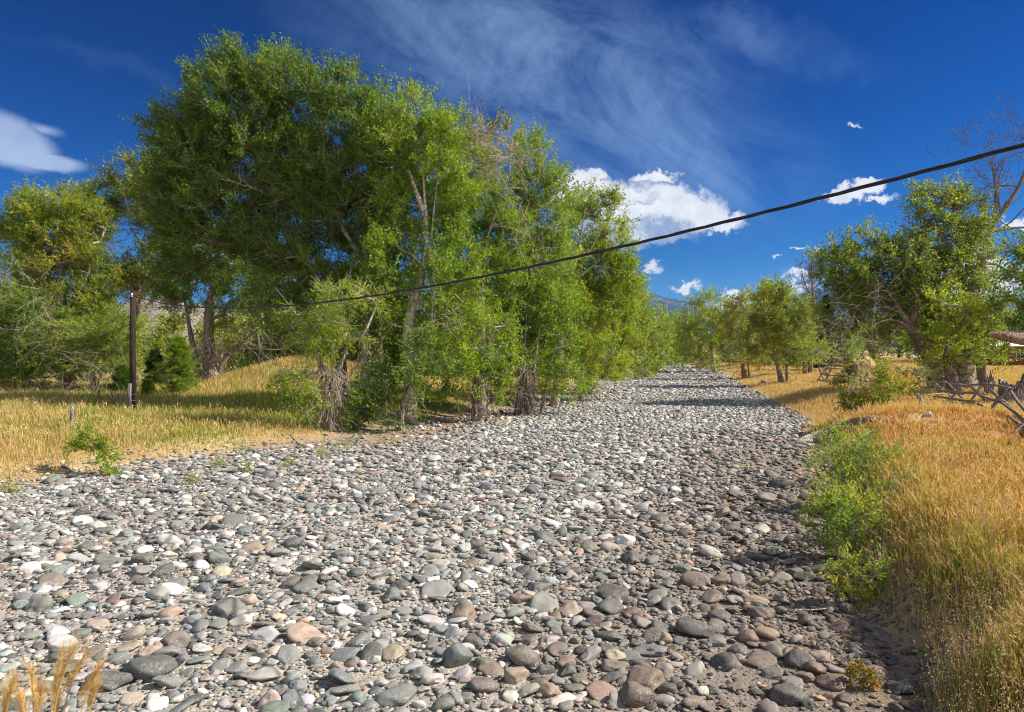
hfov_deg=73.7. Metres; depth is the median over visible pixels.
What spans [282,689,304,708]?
cobble
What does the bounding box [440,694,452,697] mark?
cobble
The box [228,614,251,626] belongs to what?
cobble
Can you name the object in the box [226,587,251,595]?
cobble
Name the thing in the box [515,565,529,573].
cobble
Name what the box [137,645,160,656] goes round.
cobble
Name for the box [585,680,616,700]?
cobble
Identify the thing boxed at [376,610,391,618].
cobble
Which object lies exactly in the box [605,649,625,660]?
cobble
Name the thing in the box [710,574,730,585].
cobble
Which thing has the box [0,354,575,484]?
dry meadow grass
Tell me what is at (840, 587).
willow shrub
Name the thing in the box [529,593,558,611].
cobble
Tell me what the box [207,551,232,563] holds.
cobble
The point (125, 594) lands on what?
cobble
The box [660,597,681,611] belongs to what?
cobble
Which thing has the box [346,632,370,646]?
cobble
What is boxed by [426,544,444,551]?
cobble
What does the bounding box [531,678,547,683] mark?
cobble
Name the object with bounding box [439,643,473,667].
cobble
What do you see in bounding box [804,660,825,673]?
cobble
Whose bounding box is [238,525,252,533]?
cobble
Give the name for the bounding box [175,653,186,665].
cobble
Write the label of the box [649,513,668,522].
cobble
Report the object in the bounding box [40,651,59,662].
cobble
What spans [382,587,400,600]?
cobble
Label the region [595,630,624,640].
cobble
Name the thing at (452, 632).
cobble
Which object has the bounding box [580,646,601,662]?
cobble
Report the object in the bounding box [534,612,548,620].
cobble
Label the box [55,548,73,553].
cobble
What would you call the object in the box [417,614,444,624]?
cobble
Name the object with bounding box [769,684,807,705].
cobble
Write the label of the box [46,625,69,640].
cobble
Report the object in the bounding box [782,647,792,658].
cobble
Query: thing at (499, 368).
cottonwood tree
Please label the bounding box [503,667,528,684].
cobble
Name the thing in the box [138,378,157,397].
young spruce
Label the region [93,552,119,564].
cobble
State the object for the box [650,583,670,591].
cobble
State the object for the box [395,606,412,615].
cobble
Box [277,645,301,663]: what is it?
cobble
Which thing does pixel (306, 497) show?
cobble
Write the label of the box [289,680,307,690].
cobble
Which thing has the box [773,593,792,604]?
cobble
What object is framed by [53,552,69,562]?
cobble
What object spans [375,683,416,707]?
cobble
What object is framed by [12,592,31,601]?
cobble
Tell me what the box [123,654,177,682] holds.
cobble
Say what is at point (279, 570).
cobble
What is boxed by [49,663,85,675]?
cobble
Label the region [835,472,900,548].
willow shrub
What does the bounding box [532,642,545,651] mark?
cobble
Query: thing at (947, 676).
knapweed
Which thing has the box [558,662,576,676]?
cobble
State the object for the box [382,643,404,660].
cobble
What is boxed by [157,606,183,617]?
cobble
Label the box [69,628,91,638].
cobble
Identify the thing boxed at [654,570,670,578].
cobble
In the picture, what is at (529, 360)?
cottonwood tree
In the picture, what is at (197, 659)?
cobble
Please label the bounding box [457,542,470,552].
cobble
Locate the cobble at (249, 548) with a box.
[241,542,264,553]
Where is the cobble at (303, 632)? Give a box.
[286,621,326,645]
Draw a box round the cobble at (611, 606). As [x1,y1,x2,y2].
[597,598,623,614]
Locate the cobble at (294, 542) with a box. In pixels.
[283,537,303,548]
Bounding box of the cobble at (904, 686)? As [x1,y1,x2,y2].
[886,679,921,693]
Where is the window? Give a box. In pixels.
[1016,351,1023,357]
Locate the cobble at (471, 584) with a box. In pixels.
[462,580,477,588]
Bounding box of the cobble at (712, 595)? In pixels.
[701,589,723,602]
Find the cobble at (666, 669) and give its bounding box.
[652,662,673,677]
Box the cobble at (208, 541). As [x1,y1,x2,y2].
[200,538,216,543]
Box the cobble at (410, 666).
[401,659,422,671]
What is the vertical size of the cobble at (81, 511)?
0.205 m
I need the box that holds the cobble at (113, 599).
[106,594,120,604]
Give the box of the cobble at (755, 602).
[751,600,767,606]
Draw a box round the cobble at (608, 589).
[597,583,628,599]
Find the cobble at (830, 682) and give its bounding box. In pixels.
[815,674,846,690]
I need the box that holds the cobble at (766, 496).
[755,492,776,501]
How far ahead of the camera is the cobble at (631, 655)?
7.06 m
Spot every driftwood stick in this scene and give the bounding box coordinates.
[88,632,125,646]
[779,608,828,611]
[795,629,847,662]
[857,610,884,618]
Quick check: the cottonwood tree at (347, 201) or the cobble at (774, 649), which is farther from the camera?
the cottonwood tree at (347, 201)
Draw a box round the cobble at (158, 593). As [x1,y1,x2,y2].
[146,586,170,599]
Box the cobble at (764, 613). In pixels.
[747,606,774,619]
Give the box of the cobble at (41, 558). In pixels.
[33,556,47,561]
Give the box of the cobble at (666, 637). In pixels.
[659,631,672,643]
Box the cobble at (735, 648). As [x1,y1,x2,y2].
[727,643,748,655]
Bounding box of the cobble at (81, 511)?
[71,507,89,515]
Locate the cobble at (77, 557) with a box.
[66,553,89,561]
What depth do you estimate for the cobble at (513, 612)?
8.12 m
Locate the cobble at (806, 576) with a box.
[792,571,815,581]
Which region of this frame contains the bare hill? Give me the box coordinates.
[81,299,302,348]
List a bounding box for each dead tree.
[782,246,831,372]
[926,87,1023,388]
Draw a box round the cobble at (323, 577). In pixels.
[317,573,329,582]
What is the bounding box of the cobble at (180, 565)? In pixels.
[174,562,187,569]
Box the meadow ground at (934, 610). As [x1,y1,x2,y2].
[0,348,1023,711]
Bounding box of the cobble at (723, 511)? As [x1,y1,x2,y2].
[715,507,730,517]
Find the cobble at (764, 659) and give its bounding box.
[745,650,776,668]
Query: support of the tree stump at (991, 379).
on the meadow ground at (934, 610)
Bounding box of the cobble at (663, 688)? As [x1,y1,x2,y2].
[657,683,677,693]
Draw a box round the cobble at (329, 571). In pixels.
[319,566,337,574]
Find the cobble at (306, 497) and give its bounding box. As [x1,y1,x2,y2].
[298,494,312,500]
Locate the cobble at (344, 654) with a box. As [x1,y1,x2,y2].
[329,647,358,661]
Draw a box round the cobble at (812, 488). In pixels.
[806,483,829,492]
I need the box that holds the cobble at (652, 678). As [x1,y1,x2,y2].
[626,666,664,691]
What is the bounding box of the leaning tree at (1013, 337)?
[986,331,1023,344]
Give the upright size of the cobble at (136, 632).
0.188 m
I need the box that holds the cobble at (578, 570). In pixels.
[570,567,584,574]
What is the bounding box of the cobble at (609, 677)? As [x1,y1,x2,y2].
[599,671,620,683]
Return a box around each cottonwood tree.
[0,173,133,389]
[0,243,95,390]
[0,271,59,373]
[34,281,67,358]
[50,293,142,372]
[57,135,202,383]
[106,303,159,371]
[118,24,351,404]
[127,215,298,380]
[137,307,201,374]
[182,309,229,371]
[214,305,268,372]
[233,226,438,411]
[260,287,351,358]
[274,48,430,408]
[310,283,399,365]
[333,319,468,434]
[345,68,506,422]
[365,275,429,369]
[399,272,474,375]
[421,69,574,417]
[426,286,534,424]
[451,278,531,374]
[486,117,593,413]
[489,265,597,415]
[494,278,565,376]
[531,303,612,378]
[536,177,651,406]
[554,316,632,400]
[565,250,652,394]
[580,279,644,379]
[622,285,674,376]
[629,298,678,369]
[645,296,691,365]
[659,306,696,361]
[664,305,718,363]
[668,283,739,372]
[703,293,749,362]
[706,284,774,378]
[728,272,834,381]
[729,292,760,362]
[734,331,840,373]
[751,272,812,365]
[775,213,1017,389]
[832,311,875,364]
[849,310,909,362]
[879,167,1015,388]
[884,312,913,357]
[896,281,1023,391]
[896,313,950,361]
[954,223,1023,337]
[1001,295,1023,330]
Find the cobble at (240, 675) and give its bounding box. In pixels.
[232,671,248,679]
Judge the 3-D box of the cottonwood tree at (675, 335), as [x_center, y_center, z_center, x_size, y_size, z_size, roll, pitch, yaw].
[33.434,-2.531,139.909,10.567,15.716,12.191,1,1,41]
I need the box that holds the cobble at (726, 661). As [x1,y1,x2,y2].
[710,652,736,671]
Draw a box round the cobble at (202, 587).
[196,583,214,592]
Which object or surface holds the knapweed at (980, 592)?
on the meadow ground at (934, 610)
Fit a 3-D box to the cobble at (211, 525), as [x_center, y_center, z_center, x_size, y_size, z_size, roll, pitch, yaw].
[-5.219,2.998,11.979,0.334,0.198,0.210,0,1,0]
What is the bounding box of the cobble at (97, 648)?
[87,644,104,654]
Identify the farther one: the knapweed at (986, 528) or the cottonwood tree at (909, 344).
the cottonwood tree at (909, 344)
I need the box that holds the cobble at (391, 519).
[381,515,396,524]
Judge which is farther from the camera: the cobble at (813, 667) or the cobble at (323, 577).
the cobble at (323, 577)
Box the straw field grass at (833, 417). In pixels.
[681,357,1023,441]
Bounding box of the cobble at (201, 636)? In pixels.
[192,631,207,641]
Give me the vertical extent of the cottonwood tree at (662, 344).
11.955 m
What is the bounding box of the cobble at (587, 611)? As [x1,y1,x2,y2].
[582,607,603,616]
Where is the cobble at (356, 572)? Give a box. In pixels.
[346,567,363,576]
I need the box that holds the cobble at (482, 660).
[474,656,495,666]
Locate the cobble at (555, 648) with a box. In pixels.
[547,641,567,656]
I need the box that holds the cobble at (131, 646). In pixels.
[115,641,141,651]
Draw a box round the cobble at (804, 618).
[795,613,814,624]
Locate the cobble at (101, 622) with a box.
[86,618,109,627]
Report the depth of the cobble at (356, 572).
9.38 m
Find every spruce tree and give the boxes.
[756,279,771,366]
[763,280,777,366]
[802,294,850,369]
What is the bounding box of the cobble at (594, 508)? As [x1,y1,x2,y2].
[588,504,602,512]
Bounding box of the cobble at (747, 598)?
[740,594,769,603]
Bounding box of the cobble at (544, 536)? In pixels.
[533,530,554,542]
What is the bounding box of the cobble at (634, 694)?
[618,681,652,707]
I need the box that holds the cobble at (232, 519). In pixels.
[221,513,245,525]
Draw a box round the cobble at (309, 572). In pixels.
[301,570,317,575]
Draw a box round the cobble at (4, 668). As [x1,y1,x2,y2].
[0,661,20,672]
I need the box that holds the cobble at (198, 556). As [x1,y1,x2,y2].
[190,553,207,560]
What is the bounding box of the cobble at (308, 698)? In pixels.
[301,694,314,704]
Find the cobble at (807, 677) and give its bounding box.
[791,671,815,682]
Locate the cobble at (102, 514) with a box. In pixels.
[97,511,116,517]
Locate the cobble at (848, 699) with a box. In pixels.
[834,693,854,704]
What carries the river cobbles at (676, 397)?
on the dry riverbed
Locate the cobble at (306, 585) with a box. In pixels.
[292,579,319,593]
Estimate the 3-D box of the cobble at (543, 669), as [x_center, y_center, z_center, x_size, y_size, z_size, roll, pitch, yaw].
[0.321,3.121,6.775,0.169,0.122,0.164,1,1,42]
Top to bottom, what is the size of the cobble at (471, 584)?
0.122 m
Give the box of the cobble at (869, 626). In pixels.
[861,621,882,631]
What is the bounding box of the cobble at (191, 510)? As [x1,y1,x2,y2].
[178,507,196,514]
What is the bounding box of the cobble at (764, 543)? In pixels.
[760,541,774,545]
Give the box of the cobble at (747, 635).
[735,629,758,642]
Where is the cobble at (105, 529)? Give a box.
[93,527,113,533]
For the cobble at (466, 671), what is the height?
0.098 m
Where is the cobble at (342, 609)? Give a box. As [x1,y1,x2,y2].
[336,603,355,615]
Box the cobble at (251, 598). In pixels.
[241,593,257,604]
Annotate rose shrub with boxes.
[832,350,919,416]
[886,358,945,398]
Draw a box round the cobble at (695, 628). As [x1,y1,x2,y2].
[675,617,714,637]
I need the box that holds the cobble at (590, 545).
[579,541,598,552]
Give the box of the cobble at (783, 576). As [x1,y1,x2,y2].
[768,572,791,582]
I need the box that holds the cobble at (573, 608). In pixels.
[557,600,582,615]
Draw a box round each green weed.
[0,473,23,494]
[181,470,205,484]
[208,452,226,467]
[231,441,253,455]
[238,457,254,471]
[279,452,297,466]
[315,441,331,456]
[329,436,352,445]
[354,428,369,438]
[374,433,395,442]
[801,452,829,466]
[840,657,883,691]
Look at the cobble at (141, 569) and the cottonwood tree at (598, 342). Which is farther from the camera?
the cottonwood tree at (598, 342)
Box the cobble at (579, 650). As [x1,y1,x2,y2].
[574,646,588,655]
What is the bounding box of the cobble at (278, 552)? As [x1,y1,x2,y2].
[268,548,289,556]
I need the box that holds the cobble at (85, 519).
[72,515,93,524]
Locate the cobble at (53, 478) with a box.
[44,475,60,483]
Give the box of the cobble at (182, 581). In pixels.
[166,577,187,586]
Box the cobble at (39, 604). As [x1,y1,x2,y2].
[25,596,53,612]
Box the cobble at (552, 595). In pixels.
[536,592,556,598]
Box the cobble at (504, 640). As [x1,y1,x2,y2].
[492,633,513,646]
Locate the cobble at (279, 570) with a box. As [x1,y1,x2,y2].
[272,566,288,574]
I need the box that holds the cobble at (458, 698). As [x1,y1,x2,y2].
[451,691,464,705]
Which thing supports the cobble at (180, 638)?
on the dry riverbed
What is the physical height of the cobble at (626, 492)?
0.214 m
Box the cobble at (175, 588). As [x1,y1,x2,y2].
[161,582,184,595]
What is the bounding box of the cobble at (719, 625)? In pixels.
[707,618,726,632]
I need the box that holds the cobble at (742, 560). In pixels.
[738,555,755,565]
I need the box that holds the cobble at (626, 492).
[617,489,632,496]
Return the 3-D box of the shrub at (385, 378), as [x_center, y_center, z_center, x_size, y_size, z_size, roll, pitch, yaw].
[-4.511,1.013,25.873,5.763,4.882,3.370,0,1,0]
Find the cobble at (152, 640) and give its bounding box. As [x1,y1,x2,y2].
[147,637,162,645]
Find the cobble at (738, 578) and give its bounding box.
[730,572,745,585]
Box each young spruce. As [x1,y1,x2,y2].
[104,364,140,392]
[137,334,205,395]
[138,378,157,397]
[141,348,167,385]
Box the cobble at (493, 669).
[478,662,502,677]
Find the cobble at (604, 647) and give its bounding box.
[600,644,619,652]
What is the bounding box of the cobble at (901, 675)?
[895,671,913,680]
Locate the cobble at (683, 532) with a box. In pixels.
[677,528,690,535]
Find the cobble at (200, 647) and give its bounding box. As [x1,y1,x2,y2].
[192,643,211,652]
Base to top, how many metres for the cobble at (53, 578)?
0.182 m
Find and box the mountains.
[195,289,1023,347]
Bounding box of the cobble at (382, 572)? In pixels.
[371,567,393,578]
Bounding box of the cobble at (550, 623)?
[545,619,561,628]
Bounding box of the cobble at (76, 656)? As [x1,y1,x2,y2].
[70,653,86,662]
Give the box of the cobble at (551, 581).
[543,577,559,585]
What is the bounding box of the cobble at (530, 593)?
[521,590,535,596]
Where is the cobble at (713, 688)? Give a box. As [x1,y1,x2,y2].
[707,684,718,693]
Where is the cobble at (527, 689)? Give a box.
[518,683,539,696]
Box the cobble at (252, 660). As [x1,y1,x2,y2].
[245,656,260,664]
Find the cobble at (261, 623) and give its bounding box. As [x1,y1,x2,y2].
[251,621,272,626]
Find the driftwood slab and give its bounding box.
[795,424,839,442]
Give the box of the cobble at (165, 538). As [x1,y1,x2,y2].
[157,534,183,545]
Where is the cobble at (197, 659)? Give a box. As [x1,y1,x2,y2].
[186,655,210,663]
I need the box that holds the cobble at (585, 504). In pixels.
[581,500,595,507]
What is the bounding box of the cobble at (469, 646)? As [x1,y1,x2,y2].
[461,643,474,650]
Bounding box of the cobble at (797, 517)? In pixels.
[793,513,807,521]
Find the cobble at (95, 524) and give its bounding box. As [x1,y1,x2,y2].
[84,521,105,528]
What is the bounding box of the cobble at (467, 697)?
[461,692,472,703]
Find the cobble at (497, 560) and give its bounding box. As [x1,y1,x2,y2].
[489,554,505,565]
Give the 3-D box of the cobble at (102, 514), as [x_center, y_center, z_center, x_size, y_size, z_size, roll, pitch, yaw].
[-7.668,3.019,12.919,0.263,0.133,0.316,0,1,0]
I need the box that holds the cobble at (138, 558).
[130,553,153,564]
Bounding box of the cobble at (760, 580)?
[751,576,769,585]
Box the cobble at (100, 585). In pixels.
[88,580,109,590]
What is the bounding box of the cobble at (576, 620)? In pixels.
[569,615,583,625]
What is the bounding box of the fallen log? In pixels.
[841,416,899,427]
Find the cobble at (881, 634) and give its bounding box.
[871,629,891,641]
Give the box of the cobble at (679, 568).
[673,564,691,572]
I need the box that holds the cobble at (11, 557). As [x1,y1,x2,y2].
[2,553,21,561]
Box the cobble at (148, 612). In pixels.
[140,609,159,616]
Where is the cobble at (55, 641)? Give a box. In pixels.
[47,634,77,648]
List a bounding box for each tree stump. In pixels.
[984,370,995,394]
[996,373,1023,402]
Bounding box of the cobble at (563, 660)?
[557,655,576,667]
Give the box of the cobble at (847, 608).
[838,601,858,614]
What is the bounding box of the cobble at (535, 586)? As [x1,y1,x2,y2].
[527,582,549,592]
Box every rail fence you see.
[817,366,868,381]
[933,381,1023,433]
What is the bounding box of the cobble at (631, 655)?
[623,650,640,660]
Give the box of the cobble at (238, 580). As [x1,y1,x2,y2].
[231,578,247,584]
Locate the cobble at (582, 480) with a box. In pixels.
[571,477,587,484]
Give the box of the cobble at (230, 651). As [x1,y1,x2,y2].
[220,647,237,655]
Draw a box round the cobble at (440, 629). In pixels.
[432,625,448,634]
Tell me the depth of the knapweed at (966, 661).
5.48 m
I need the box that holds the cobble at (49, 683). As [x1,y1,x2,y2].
[34,680,51,691]
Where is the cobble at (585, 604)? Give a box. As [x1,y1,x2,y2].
[576,601,595,609]
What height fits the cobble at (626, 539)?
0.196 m
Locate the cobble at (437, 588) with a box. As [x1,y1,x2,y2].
[421,580,452,597]
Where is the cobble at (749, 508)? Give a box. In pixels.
[744,505,761,512]
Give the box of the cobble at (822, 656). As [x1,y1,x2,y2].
[809,650,833,662]
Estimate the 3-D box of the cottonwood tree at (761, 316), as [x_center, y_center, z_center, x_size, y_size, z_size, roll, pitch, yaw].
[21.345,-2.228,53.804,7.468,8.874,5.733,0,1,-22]
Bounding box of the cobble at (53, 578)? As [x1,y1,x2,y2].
[38,572,65,585]
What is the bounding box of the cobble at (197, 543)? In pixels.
[189,540,202,547]
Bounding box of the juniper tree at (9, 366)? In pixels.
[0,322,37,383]
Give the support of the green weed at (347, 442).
on the dry riverbed
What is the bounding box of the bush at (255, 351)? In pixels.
[228,289,308,368]
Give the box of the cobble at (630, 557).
[621,550,642,564]
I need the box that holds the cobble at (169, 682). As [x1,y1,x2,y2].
[152,675,184,688]
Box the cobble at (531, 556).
[520,551,536,561]
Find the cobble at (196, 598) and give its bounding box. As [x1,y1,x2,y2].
[180,594,205,602]
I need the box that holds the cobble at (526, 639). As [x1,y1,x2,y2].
[517,633,536,644]
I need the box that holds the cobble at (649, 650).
[633,643,667,656]
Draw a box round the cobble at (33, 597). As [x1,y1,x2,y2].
[28,594,41,601]
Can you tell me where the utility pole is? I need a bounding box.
[126,291,136,410]
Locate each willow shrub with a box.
[794,416,914,500]
[794,465,895,559]
[803,414,891,484]
[810,535,898,609]
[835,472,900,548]
[871,464,916,497]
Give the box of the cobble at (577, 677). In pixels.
[571,673,586,683]
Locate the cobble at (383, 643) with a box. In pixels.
[375,639,387,648]
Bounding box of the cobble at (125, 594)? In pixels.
[116,591,137,598]
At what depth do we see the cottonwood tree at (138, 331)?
72.00 m
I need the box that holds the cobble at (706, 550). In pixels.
[698,544,722,557]
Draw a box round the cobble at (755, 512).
[750,510,762,515]
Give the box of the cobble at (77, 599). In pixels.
[65,592,87,607]
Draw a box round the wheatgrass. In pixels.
[0,621,116,711]
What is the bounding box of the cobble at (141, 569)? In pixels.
[129,565,151,574]
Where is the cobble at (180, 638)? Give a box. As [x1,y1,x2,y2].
[162,630,190,647]
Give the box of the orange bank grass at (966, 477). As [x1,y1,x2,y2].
[805,403,1023,711]
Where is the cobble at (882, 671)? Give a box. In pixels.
[866,665,888,677]
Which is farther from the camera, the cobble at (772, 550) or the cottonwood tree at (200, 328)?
the cottonwood tree at (200, 328)
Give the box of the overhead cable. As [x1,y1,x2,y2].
[132,143,1023,308]
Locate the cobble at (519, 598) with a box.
[509,593,531,603]
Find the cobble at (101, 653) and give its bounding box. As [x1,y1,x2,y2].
[93,650,108,660]
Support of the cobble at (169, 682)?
on the dry riverbed
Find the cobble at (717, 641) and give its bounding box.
[708,635,726,646]
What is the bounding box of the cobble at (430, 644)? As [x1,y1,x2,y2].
[423,639,437,649]
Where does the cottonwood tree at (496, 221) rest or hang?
on the dry riverbed
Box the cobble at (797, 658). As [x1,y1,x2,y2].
[783,648,816,669]
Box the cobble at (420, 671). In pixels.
[410,666,432,679]
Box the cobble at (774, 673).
[761,666,782,679]
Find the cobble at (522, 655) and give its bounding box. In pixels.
[505,645,537,666]
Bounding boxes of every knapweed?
[913,635,952,705]
[937,647,966,706]
[955,514,972,546]
[956,636,984,687]
[970,565,992,616]
[972,518,992,563]
[984,513,996,565]
[984,623,1008,703]
[990,570,1023,630]
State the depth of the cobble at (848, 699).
6.15 m
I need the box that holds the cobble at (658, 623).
[650,620,672,633]
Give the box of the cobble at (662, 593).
[646,589,667,598]
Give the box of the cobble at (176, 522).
[169,519,184,526]
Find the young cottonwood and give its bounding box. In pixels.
[61,420,125,475]
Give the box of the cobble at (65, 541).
[54,537,69,545]
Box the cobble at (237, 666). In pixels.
[224,660,249,673]
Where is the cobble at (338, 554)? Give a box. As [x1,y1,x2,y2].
[331,550,348,559]
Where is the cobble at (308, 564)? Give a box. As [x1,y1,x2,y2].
[301,560,324,568]
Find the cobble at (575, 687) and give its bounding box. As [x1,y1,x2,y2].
[562,683,585,691]
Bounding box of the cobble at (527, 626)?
[521,622,542,631]
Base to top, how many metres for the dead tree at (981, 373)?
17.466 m
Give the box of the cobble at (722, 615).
[707,610,731,622]
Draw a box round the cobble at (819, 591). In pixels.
[811,586,825,596]
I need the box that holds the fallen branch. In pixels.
[915,393,946,395]
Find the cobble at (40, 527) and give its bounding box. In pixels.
[32,523,50,531]
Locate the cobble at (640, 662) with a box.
[628,658,651,668]
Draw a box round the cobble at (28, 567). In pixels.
[18,561,40,573]
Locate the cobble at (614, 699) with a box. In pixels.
[607,690,623,707]
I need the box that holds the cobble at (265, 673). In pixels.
[245,666,283,680]
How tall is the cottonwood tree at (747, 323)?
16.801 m
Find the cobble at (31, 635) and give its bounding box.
[18,630,42,639]
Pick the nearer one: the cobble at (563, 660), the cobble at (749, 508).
the cobble at (563, 660)
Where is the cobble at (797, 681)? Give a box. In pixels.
[780,675,804,687]
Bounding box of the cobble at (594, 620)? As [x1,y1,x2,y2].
[585,615,604,626]
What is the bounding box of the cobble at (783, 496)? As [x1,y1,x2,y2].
[777,492,796,499]
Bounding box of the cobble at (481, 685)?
[470,677,499,693]
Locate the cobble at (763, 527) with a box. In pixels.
[752,523,769,532]
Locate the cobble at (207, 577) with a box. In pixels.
[201,574,215,581]
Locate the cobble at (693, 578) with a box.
[681,571,710,587]
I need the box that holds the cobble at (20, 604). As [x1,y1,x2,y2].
[9,599,28,608]
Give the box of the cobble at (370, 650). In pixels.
[359,641,382,663]
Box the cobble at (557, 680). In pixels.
[550,676,564,684]
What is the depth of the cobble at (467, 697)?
6.17 m
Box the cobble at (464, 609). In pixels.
[450,602,475,621]
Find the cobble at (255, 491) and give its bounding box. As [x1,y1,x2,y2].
[249,487,263,495]
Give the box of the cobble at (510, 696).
[502,690,518,703]
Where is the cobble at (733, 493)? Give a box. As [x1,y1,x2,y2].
[726,490,743,497]
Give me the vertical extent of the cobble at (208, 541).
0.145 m
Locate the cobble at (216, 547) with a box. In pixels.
[204,545,224,551]
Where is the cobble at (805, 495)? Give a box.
[799,493,815,500]
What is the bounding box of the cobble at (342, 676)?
[328,668,356,683]
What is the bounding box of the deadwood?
[916,393,931,416]
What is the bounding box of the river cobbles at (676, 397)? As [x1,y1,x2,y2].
[0,363,1020,711]
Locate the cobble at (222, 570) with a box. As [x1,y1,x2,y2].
[212,565,231,576]
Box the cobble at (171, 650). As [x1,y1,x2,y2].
[150,645,180,656]
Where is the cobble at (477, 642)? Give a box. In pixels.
[461,634,484,650]
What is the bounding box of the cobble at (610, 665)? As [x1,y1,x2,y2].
[601,659,629,671]
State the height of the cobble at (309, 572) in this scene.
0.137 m
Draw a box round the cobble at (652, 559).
[645,555,658,564]
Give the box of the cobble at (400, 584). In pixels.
[390,579,409,589]
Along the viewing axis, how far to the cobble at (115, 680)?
6.41 m
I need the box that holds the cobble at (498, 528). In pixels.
[486,526,500,532]
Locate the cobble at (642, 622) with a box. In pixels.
[636,616,651,627]
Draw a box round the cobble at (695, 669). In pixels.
[685,661,704,677]
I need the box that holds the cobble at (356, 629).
[349,625,368,633]
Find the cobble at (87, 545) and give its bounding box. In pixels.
[74,541,93,552]
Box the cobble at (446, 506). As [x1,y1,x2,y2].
[435,502,452,509]
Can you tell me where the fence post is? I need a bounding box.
[70,405,73,425]
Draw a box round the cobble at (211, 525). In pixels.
[204,521,224,529]
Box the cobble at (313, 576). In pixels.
[300,574,317,581]
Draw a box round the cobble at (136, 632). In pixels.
[121,625,145,640]
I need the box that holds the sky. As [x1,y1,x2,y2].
[0,0,1023,321]
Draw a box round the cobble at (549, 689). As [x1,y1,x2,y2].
[535,682,561,697]
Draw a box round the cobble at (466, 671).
[454,666,472,677]
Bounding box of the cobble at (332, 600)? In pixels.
[325,596,341,603]
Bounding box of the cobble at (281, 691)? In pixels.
[276,687,288,697]
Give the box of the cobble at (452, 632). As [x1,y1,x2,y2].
[444,626,460,638]
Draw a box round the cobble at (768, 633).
[754,626,779,639]
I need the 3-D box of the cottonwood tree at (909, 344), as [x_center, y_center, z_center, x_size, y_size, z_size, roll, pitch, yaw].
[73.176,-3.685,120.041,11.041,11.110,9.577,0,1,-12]
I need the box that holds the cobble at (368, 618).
[358,614,380,623]
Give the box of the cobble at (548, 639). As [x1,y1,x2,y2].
[539,635,560,644]
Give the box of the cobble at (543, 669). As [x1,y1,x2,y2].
[535,664,555,674]
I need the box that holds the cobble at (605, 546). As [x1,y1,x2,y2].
[600,541,621,552]
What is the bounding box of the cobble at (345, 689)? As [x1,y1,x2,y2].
[327,684,359,694]
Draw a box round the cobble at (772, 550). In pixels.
[763,545,786,555]
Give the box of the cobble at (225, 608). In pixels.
[210,596,247,617]
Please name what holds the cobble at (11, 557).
on the dry riverbed
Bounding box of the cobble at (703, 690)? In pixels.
[696,686,708,695]
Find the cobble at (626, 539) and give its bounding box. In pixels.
[613,534,635,545]
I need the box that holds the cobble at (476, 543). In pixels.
[469,539,484,548]
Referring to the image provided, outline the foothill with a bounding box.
[626,314,732,347]
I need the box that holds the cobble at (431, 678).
[420,673,444,684]
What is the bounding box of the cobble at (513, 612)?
[505,608,524,617]
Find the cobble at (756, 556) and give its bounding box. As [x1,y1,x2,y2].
[743,551,769,561]
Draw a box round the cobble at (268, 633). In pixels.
[250,625,279,640]
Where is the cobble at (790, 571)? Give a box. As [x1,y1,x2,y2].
[782,567,803,574]
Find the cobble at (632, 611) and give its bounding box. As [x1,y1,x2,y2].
[623,607,641,616]
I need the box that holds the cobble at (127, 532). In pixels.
[117,529,133,536]
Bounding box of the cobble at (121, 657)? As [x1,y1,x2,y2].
[106,650,130,664]
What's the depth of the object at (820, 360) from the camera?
67.73 m
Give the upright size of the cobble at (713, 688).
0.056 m
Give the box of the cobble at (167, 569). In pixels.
[149,563,175,576]
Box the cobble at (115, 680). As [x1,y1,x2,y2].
[85,671,134,691]
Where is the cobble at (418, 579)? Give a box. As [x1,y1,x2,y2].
[412,575,426,583]
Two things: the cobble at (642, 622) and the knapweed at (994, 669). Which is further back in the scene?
the cobble at (642, 622)
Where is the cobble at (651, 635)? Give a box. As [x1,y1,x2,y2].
[643,627,666,643]
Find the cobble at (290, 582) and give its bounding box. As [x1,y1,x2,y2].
[279,576,299,588]
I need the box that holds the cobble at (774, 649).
[762,643,782,659]
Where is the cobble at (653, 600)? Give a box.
[645,595,661,606]
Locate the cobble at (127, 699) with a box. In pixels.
[118,691,144,705]
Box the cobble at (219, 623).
[208,618,227,628]
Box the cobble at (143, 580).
[133,576,150,584]
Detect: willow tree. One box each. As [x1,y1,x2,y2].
[29,294,156,393]
[254,271,400,437]
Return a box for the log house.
[973,342,1023,365]
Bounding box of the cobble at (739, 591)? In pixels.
[732,588,750,594]
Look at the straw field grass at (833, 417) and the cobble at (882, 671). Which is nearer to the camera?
the cobble at (882, 671)
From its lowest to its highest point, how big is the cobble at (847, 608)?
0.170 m
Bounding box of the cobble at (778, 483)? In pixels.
[769,478,793,488]
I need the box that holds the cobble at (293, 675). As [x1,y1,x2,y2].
[284,670,300,683]
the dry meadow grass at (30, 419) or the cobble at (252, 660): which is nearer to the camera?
the cobble at (252, 660)
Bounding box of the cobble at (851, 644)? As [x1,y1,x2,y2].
[844,642,861,650]
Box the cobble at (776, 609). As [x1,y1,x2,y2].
[771,606,788,614]
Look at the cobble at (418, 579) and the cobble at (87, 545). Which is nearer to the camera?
the cobble at (418, 579)
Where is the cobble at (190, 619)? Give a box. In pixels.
[183,613,201,623]
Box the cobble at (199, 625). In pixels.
[190,619,209,632]
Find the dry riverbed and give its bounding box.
[0,390,966,711]
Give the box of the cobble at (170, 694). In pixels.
[164,690,179,700]

